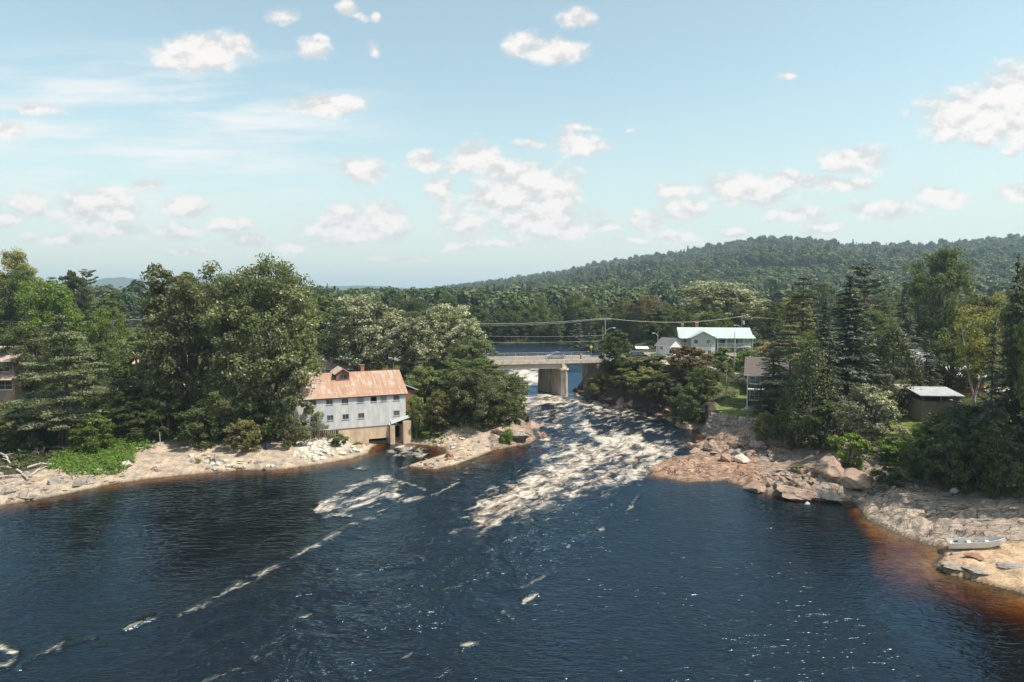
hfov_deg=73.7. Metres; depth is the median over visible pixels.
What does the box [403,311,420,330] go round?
silver leaved tree
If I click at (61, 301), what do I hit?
broadleaf tree
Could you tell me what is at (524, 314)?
broadleaf tree
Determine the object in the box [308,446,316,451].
stone
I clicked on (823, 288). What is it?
broadleaf tree
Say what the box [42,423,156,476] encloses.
vine mat
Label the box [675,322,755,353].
green roofed house
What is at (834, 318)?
spruce tree
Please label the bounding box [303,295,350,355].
broadleaf tree
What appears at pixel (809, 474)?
stone
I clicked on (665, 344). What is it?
white shed
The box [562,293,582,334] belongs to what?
silver leaved tree
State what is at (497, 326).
bush
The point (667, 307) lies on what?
broadleaf tree
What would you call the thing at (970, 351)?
birch tree
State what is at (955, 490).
boulder
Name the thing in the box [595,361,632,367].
bush
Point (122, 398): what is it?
broadleaf tree
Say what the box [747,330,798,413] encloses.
spruce tree
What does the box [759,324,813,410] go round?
pine tree
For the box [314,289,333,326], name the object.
broadleaf tree
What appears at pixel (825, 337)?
spruce tree
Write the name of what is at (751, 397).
window
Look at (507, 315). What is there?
broadleaf tree
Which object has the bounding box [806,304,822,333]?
spruce tree
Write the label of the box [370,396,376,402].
window
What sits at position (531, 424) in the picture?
boulder
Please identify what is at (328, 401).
window
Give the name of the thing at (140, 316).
spruce tree
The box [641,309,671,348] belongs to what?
broadleaf tree
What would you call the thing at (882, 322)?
broadleaf tree
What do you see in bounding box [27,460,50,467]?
driftwood log
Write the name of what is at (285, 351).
broad tree
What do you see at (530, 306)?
silver leaved tree
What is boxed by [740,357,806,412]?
dark brown house
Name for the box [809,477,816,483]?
stone
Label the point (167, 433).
bush
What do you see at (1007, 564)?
rock slab
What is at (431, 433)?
shrub
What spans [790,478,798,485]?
stone
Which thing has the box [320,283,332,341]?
spruce tree
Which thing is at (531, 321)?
broadleaf tree
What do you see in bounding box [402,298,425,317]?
broadleaf tree
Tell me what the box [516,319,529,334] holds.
broadleaf tree
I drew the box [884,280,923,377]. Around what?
spruce tree
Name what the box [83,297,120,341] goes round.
broadleaf tree
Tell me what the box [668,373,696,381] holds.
broadleaf tree
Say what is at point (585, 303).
broadleaf tree
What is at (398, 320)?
silver leaved tree
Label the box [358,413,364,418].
window
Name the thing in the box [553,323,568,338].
broadleaf tree
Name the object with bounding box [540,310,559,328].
broadleaf tree
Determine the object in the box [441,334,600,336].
power line
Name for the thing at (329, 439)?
stone
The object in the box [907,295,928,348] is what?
spruce tree
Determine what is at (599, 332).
spruce tree
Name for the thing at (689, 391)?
bush
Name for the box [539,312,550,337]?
spruce tree
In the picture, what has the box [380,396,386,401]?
window
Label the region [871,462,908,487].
bush
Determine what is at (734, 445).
stone
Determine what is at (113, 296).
broadleaf tree
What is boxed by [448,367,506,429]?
broadleaf tree
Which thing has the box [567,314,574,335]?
broadleaf tree
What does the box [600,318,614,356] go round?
utility pole
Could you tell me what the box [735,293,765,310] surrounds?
broadleaf tree
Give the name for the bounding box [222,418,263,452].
bush
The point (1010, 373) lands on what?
spruce tree
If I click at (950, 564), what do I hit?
rock slab
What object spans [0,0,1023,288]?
sky
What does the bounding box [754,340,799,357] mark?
silver leaved tree
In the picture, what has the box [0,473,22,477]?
driftwood log
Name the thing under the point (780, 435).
bush
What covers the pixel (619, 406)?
stone
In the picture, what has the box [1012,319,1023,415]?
broadleaf tree
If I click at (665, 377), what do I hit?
bush
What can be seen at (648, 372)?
bush
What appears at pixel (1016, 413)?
spruce tree
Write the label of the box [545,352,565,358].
driving car
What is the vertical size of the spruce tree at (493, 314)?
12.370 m
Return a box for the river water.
[0,344,1023,681]
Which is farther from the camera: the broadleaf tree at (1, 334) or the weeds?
the broadleaf tree at (1, 334)
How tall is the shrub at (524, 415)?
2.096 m
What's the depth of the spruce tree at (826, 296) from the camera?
162.64 m
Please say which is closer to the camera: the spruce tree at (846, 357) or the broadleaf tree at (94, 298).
the spruce tree at (846, 357)
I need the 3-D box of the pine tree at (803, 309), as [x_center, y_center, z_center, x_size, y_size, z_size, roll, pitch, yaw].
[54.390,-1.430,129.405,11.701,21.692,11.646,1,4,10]
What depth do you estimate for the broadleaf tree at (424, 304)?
299.72 m
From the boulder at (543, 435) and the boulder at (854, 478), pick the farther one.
the boulder at (543, 435)
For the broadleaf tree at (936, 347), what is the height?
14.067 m
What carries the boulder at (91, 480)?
on the ground at (926, 519)
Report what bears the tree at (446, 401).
on the ground at (926, 519)
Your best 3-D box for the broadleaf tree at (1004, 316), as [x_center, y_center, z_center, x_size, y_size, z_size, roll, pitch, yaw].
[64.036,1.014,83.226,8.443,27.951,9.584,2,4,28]
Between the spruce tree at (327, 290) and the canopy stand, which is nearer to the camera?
the canopy stand
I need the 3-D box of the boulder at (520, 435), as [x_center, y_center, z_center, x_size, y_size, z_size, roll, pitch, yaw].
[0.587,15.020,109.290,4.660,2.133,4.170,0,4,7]
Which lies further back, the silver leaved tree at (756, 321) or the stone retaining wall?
the silver leaved tree at (756, 321)
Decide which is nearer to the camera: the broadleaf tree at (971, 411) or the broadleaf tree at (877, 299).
the broadleaf tree at (971, 411)
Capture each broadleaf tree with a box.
[0,246,44,322]
[0,266,57,345]
[0,286,22,344]
[0,323,72,394]
[0,328,4,344]
[13,278,86,379]
[58,270,91,333]
[71,341,133,407]
[81,294,98,313]
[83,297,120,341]
[85,307,132,383]
[87,377,145,421]
[102,292,122,331]
[107,332,164,399]
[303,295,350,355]
[312,292,325,315]
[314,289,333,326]
[388,295,404,315]
[394,301,415,317]
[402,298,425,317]
[415,309,434,329]
[418,301,428,309]
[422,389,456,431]
[430,358,508,394]
[448,336,498,370]
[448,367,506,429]
[464,369,527,404]
[467,306,486,320]
[492,308,510,327]
[498,324,515,338]
[504,311,520,332]
[505,312,521,338]
[508,302,527,326]
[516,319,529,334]
[517,309,536,328]
[524,319,538,332]
[528,297,550,332]
[531,322,548,340]
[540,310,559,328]
[541,305,561,325]
[549,315,565,341]
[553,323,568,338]
[561,322,574,338]
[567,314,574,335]
[568,297,603,335]
[571,311,589,337]
[593,306,609,317]
[594,329,632,372]
[607,312,623,332]
[609,305,617,313]
[612,296,631,328]
[627,296,654,339]
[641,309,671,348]
[646,297,661,312]
[658,302,672,333]
[662,309,697,336]
[666,345,713,380]
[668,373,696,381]
[684,365,725,395]
[693,310,733,327]
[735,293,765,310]
[748,301,788,342]
[772,292,816,345]
[793,330,843,392]
[804,281,835,326]
[835,296,861,318]
[839,287,875,342]
[851,308,905,375]
[866,294,895,319]
[873,285,905,324]
[889,309,914,328]
[896,244,975,359]
[910,286,937,322]
[919,311,949,346]
[920,404,983,441]
[922,323,989,398]
[944,292,1011,366]
[954,296,974,305]
[958,400,1023,449]
[999,265,1023,403]
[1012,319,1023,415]
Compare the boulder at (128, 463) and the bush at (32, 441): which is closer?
the boulder at (128, 463)
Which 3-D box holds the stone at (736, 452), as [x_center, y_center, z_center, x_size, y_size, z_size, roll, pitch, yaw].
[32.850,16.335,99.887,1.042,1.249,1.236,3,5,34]
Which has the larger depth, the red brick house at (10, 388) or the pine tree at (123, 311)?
the pine tree at (123, 311)
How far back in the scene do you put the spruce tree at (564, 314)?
275.03 m
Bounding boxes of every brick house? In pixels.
[0,346,44,400]
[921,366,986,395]
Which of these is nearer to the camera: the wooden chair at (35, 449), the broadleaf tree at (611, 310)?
the wooden chair at (35, 449)
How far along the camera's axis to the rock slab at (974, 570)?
57.62 m
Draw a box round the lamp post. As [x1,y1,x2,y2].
[733,333,747,383]
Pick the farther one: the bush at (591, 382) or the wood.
the wood
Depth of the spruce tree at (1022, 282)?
92.04 m
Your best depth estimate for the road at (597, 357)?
160.06 m
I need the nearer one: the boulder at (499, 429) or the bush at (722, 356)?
the boulder at (499, 429)
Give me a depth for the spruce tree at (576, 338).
254.81 m
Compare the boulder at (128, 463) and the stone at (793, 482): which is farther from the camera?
the boulder at (128, 463)
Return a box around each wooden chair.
[27,447,38,454]
[35,446,45,454]
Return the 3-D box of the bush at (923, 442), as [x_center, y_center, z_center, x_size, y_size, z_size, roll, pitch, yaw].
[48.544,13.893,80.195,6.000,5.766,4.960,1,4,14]
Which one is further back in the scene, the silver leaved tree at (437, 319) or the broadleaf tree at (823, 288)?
the broadleaf tree at (823, 288)
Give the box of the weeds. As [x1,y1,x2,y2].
[195,418,521,463]
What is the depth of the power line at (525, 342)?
157.44 m
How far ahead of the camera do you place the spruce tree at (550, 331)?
271.10 m
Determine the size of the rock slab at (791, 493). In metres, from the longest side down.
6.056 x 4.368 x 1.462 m
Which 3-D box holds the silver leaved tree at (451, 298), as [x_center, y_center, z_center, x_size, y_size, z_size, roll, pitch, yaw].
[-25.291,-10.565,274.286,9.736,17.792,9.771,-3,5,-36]
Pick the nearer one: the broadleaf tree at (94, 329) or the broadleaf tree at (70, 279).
the broadleaf tree at (94, 329)
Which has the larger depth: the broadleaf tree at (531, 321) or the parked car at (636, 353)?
the broadleaf tree at (531, 321)
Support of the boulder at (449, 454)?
on the ground at (926, 519)
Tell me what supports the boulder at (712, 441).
on the ground at (926, 519)
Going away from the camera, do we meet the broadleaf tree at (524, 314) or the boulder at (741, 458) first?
the boulder at (741, 458)
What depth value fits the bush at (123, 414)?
101.75 m
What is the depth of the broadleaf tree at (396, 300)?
296.19 m
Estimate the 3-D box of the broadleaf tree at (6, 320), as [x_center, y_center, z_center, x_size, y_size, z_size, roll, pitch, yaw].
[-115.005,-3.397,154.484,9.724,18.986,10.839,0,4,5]
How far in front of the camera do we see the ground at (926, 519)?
91.48 m
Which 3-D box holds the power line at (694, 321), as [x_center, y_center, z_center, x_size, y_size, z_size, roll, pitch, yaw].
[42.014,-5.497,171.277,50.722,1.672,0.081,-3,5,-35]
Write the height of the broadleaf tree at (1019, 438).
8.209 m
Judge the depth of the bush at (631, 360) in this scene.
138.83 m
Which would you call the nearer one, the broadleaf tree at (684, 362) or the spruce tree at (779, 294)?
the broadleaf tree at (684, 362)
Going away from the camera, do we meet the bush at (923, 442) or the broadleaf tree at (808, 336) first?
the bush at (923, 442)
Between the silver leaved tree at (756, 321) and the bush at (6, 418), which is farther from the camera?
the silver leaved tree at (756, 321)
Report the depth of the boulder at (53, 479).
83.65 m
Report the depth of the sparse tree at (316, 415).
102.38 m
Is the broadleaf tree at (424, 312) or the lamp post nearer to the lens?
the lamp post
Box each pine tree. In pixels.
[0,315,112,446]
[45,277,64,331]
[72,269,102,332]
[113,305,135,337]
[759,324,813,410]
[767,276,823,357]
[838,263,891,368]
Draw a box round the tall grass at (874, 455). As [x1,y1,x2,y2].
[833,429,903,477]
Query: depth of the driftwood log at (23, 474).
85.92 m
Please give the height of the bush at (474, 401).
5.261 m
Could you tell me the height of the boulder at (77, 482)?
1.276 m
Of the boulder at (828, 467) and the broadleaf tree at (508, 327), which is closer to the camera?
the boulder at (828, 467)
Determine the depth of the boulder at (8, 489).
80.03 m
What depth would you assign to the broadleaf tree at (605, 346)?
139.27 m
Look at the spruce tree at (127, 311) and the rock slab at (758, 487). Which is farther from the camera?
the spruce tree at (127, 311)
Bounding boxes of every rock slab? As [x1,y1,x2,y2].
[742,483,765,492]
[776,485,820,500]
[814,488,842,500]
[941,561,967,570]
[961,566,989,574]
[963,552,983,560]
[996,561,1023,568]
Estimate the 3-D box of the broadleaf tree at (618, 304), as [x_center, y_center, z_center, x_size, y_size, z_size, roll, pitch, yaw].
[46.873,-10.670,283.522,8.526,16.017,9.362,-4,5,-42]
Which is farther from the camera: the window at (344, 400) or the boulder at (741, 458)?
the window at (344, 400)
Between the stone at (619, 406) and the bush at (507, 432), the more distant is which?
the stone at (619, 406)
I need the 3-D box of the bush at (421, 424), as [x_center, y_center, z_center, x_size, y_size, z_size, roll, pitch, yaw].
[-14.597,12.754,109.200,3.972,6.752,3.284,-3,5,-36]
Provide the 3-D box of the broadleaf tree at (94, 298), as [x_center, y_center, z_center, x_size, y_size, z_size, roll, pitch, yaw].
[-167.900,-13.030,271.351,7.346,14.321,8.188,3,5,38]
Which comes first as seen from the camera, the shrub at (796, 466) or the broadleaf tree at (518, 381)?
the shrub at (796, 466)
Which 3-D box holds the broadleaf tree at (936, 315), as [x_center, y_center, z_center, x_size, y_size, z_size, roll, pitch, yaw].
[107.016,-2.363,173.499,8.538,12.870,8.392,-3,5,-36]
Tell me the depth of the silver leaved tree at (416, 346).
130.41 m
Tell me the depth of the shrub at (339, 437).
102.78 m
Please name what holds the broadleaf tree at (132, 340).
on the ground at (926, 519)
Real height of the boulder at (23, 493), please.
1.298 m
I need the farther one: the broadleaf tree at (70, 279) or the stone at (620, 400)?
the broadleaf tree at (70, 279)
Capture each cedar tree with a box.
[773,338,846,447]
[862,325,926,418]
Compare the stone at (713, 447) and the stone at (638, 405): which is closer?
the stone at (713, 447)
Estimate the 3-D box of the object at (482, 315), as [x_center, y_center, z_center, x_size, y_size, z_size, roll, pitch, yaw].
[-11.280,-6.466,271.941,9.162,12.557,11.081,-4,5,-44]
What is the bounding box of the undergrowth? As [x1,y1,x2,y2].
[0,325,1023,474]
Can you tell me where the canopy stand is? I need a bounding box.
[635,346,648,354]
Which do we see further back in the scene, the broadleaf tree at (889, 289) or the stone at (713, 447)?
the broadleaf tree at (889, 289)
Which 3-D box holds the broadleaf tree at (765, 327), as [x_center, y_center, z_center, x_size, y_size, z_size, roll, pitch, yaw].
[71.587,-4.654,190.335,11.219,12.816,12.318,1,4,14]
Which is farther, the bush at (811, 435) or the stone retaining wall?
the stone retaining wall
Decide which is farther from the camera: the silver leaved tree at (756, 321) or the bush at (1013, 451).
the silver leaved tree at (756, 321)
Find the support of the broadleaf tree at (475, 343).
on the ground at (926, 519)
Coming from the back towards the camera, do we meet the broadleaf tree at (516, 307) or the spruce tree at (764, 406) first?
the broadleaf tree at (516, 307)
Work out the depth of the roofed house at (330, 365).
137.70 m
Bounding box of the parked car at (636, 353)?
[630,351,648,357]
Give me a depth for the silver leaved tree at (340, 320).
134.06 m
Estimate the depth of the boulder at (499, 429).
109.65 m
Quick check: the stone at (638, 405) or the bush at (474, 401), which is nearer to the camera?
the bush at (474, 401)
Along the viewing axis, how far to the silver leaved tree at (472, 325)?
137.75 m
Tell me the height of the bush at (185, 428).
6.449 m
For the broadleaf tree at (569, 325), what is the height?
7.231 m
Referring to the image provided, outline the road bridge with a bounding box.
[486,352,603,395]
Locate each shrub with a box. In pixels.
[327,433,348,446]
[420,428,442,437]
[519,411,530,420]
[790,464,803,471]
[827,432,873,467]
[876,438,911,464]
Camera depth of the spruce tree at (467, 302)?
314.15 m
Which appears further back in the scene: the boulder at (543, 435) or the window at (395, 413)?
the boulder at (543, 435)
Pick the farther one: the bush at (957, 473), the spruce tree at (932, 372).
the spruce tree at (932, 372)
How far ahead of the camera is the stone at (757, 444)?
102.25 m
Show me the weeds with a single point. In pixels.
(355, 443)
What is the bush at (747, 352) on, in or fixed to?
on the ground at (926, 519)
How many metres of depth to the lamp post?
133.41 m
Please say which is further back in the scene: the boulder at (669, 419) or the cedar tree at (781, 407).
the boulder at (669, 419)
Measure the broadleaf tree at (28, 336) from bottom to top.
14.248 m
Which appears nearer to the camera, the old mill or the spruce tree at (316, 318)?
the old mill
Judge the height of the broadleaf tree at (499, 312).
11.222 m
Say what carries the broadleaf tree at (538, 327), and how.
on the ground at (926, 519)
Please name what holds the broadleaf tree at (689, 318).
on the ground at (926, 519)
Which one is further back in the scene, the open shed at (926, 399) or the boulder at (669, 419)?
the boulder at (669, 419)
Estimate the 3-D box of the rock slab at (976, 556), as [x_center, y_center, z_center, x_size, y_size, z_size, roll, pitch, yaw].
[40.900,18.873,60.017,2.060,0.332,1.397,-2,5,-29]
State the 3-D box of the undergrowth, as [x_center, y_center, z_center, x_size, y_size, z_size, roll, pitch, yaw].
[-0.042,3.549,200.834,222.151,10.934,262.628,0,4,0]
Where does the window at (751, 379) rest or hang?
in the dark brown house at (752, 368)
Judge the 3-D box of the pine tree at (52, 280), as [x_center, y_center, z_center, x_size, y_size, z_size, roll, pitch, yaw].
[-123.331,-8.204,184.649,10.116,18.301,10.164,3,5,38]
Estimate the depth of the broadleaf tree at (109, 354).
114.95 m
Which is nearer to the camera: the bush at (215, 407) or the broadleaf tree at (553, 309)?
the bush at (215, 407)
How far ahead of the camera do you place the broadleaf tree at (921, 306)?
234.44 m
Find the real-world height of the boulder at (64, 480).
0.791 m
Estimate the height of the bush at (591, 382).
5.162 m
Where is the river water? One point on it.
(576, 544)
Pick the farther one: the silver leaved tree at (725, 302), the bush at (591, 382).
the silver leaved tree at (725, 302)
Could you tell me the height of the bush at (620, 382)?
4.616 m
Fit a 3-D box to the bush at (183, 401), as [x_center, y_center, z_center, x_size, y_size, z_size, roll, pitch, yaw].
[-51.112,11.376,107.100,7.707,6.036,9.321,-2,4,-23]
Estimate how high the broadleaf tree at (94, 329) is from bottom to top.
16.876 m
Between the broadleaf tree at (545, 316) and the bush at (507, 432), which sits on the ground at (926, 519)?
the broadleaf tree at (545, 316)
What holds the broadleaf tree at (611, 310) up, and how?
on the ground at (926, 519)
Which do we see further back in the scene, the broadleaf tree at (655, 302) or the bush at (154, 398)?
the broadleaf tree at (655, 302)
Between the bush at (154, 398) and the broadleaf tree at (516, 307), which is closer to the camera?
the bush at (154, 398)
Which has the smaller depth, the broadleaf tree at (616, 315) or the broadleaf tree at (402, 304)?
the broadleaf tree at (616, 315)
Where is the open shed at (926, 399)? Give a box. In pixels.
[906,386,964,421]
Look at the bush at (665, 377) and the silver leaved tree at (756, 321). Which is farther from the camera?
the silver leaved tree at (756, 321)
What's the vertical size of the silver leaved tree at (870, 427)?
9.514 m
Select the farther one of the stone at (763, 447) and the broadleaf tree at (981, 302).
the broadleaf tree at (981, 302)
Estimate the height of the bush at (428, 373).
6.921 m
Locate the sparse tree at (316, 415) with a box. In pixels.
[308,411,329,439]
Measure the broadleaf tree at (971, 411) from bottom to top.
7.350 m
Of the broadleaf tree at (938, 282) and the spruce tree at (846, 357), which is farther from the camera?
the broadleaf tree at (938, 282)
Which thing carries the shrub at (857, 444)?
on the ground at (926, 519)
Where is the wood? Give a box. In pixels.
[44,233,1023,320]
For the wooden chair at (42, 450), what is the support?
on the ground at (926, 519)
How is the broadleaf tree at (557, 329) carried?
on the ground at (926, 519)
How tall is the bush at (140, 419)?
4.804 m
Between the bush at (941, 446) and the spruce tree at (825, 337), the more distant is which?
the spruce tree at (825, 337)
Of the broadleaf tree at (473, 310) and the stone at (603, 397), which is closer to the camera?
the stone at (603, 397)
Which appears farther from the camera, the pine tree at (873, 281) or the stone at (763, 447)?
the pine tree at (873, 281)
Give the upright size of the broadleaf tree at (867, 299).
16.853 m
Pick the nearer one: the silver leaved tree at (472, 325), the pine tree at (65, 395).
the pine tree at (65, 395)
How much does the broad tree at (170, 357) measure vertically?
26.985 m
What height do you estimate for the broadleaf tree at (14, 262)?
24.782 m
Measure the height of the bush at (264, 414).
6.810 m
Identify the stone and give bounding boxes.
[40,486,48,490]
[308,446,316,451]
[325,437,332,442]
[600,395,606,400]
[613,404,622,408]
[617,397,623,405]
[632,401,641,408]
[707,443,718,451]
[729,443,738,448]
[732,448,740,455]
[753,440,761,448]
[758,441,767,449]
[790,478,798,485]
[805,472,813,477]
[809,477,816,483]
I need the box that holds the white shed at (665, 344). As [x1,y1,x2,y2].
[654,337,682,354]
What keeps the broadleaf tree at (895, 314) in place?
on the ground at (926, 519)
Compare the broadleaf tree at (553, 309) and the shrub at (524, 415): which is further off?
the broadleaf tree at (553, 309)
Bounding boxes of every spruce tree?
[124,306,133,322]
[127,297,143,326]
[129,292,148,324]
[315,285,322,347]
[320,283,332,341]
[461,296,473,318]
[486,309,497,338]
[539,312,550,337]
[546,319,555,339]
[559,306,566,335]
[563,314,585,346]
[579,317,598,351]
[594,317,604,339]
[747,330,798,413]
[766,291,792,336]
[767,290,780,327]
[796,298,848,428]
[806,275,894,415]
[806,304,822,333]
[816,292,835,336]
[826,304,842,323]
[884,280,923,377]
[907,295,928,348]
[907,339,943,400]
[929,396,975,483]
[963,320,1016,473]
[982,254,1023,464]
[992,264,1023,427]
[997,350,1023,461]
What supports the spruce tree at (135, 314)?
on the ground at (926, 519)
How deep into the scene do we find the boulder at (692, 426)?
117.94 m
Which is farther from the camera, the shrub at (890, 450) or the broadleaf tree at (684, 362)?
the broadleaf tree at (684, 362)
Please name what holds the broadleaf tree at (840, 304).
on the ground at (926, 519)
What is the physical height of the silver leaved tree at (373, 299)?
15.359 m
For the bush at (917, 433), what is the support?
on the ground at (926, 519)
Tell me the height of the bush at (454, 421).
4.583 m
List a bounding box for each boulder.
[0,485,16,494]
[16,489,28,498]
[29,493,36,498]
[47,475,59,484]
[60,477,70,482]
[72,478,85,486]
[84,478,96,483]
[121,460,132,467]
[445,452,453,457]
[491,424,524,434]
[504,429,528,439]
[526,420,541,429]
[538,433,546,438]
[666,416,681,421]
[675,421,698,429]
[689,447,702,454]
[704,439,718,450]
[720,452,731,462]
[732,454,749,462]
[814,454,843,482]
[839,468,873,489]
[950,487,959,493]
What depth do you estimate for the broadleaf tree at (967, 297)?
298.57 m
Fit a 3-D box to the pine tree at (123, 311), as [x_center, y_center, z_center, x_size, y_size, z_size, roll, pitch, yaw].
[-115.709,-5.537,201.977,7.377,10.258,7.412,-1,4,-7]
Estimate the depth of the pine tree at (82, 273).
204.42 m
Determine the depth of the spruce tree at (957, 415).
78.50 m
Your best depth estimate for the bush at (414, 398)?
110.63 m
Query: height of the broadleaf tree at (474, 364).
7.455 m
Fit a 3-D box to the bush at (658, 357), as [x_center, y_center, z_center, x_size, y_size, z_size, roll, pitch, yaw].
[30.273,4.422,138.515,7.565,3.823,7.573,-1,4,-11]
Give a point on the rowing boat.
(957, 543)
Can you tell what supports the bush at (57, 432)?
on the ground at (926, 519)
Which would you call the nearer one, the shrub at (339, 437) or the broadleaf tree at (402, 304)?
the shrub at (339, 437)
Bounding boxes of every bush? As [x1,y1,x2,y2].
[0,407,33,438]
[1,416,60,452]
[39,418,85,444]
[68,413,116,453]
[106,401,146,437]
[123,408,166,441]
[136,381,182,429]
[149,400,188,440]
[161,396,205,430]
[174,405,229,448]
[189,397,232,443]
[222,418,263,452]
[229,399,281,442]
[253,396,280,433]
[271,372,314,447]
[404,365,451,403]
[405,395,431,433]
[408,400,432,440]
[431,402,470,426]
[451,392,502,422]
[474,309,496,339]
[483,391,522,427]
[491,322,506,341]
[498,372,529,410]
[499,428,514,443]
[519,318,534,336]
[585,370,612,394]
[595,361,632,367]
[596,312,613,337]
[610,367,642,389]
[612,356,656,367]
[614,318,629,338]
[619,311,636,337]
[623,366,661,396]
[643,353,671,370]
[647,372,682,400]
[667,382,711,424]
[707,347,735,372]
[730,350,744,367]
[731,348,757,371]
[753,410,776,439]
[771,410,809,448]
[802,399,853,448]
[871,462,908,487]
[896,434,950,481]
[900,428,938,459]
[921,422,975,491]
[946,425,1012,494]
[974,435,1023,499]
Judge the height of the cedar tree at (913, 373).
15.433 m
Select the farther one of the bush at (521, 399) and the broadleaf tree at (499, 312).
the broadleaf tree at (499, 312)
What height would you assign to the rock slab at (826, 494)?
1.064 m
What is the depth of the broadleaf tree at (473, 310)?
299.07 m
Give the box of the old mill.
[275,363,417,444]
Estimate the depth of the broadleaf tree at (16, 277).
148.03 m
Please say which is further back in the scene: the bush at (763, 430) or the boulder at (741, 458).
the bush at (763, 430)
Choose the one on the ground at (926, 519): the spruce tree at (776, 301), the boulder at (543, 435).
the spruce tree at (776, 301)
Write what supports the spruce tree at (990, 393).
on the ground at (926, 519)
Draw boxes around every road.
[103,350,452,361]
[592,333,915,359]
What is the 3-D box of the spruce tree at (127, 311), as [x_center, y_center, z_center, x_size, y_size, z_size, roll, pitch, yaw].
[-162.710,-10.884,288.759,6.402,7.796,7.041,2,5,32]
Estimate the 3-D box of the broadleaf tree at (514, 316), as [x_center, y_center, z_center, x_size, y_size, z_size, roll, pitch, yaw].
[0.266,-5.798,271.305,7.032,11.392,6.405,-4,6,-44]
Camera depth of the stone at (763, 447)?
102.41 m
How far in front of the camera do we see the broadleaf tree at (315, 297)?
271.09 m
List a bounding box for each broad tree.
[116,260,241,422]
[194,252,326,437]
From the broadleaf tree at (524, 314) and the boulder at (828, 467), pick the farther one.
the broadleaf tree at (524, 314)
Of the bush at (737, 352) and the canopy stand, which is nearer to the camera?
the bush at (737, 352)
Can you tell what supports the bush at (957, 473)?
on the ground at (926, 519)
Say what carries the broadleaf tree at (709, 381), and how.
on the ground at (926, 519)
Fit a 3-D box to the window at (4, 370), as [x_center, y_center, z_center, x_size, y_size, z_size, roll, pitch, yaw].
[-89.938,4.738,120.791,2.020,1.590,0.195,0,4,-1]
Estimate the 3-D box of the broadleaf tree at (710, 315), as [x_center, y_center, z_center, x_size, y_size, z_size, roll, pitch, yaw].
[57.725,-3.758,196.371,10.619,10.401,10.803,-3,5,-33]
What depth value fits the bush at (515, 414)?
110.97 m
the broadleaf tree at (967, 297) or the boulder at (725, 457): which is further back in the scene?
the broadleaf tree at (967, 297)
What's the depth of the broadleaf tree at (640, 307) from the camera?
261.96 m
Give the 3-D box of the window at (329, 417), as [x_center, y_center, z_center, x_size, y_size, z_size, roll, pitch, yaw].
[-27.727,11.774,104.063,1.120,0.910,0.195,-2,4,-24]
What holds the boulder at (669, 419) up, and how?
on the ground at (926, 519)
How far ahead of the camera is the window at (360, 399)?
105.80 m
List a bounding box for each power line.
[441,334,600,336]
[480,318,602,323]
[493,341,587,342]
[608,316,740,321]
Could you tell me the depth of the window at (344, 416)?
105.03 m
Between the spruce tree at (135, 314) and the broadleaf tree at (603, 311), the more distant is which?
the broadleaf tree at (603, 311)
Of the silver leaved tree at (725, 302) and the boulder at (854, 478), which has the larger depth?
the silver leaved tree at (725, 302)
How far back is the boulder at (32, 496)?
79.74 m
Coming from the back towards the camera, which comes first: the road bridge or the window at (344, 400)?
the road bridge
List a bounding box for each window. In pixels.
[0,363,8,371]
[0,381,11,389]
[326,399,332,404]
[326,415,333,421]
[342,398,348,403]
[342,414,348,419]
[357,397,363,402]
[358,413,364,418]
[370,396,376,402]
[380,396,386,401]
[393,395,399,400]
[393,410,399,416]
[749,390,758,400]
[750,376,760,383]
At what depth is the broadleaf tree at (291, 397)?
99.52 m
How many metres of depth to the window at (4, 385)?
121.07 m
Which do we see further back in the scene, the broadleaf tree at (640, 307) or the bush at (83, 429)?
the broadleaf tree at (640, 307)
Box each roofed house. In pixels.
[319,357,362,372]
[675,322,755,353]
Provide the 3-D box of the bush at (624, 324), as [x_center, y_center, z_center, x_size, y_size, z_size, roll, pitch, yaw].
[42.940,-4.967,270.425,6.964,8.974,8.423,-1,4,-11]
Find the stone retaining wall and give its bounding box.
[703,398,753,431]
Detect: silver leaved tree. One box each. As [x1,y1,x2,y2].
[320,293,394,371]
[362,304,410,361]
[368,296,380,310]
[376,315,443,374]
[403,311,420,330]
[420,303,470,362]
[438,293,457,330]
[441,317,491,364]
[527,303,542,316]
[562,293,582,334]
[669,280,770,336]
[744,310,763,330]
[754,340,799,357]
[832,382,907,451]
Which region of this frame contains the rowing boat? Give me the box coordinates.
[947,537,1005,548]
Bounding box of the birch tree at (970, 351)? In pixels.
[938,292,1008,404]
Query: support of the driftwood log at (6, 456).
on the ground at (926, 519)
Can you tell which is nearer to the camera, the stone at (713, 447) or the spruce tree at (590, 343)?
the stone at (713, 447)
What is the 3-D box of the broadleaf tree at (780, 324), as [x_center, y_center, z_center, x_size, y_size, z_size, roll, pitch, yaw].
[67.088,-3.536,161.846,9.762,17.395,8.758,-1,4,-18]
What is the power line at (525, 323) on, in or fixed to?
attached to the utility pole
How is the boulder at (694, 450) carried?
in the river water
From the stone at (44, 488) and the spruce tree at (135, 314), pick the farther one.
the spruce tree at (135, 314)
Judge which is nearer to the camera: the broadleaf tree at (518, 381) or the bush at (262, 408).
the bush at (262, 408)
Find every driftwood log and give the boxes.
[0,452,12,462]
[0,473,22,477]
[16,469,28,479]
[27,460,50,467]
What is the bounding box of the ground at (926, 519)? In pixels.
[0,241,1023,603]
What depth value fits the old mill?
106.63 m
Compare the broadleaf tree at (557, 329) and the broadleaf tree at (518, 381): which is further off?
the broadleaf tree at (557, 329)
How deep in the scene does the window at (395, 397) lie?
108.13 m
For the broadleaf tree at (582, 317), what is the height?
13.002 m

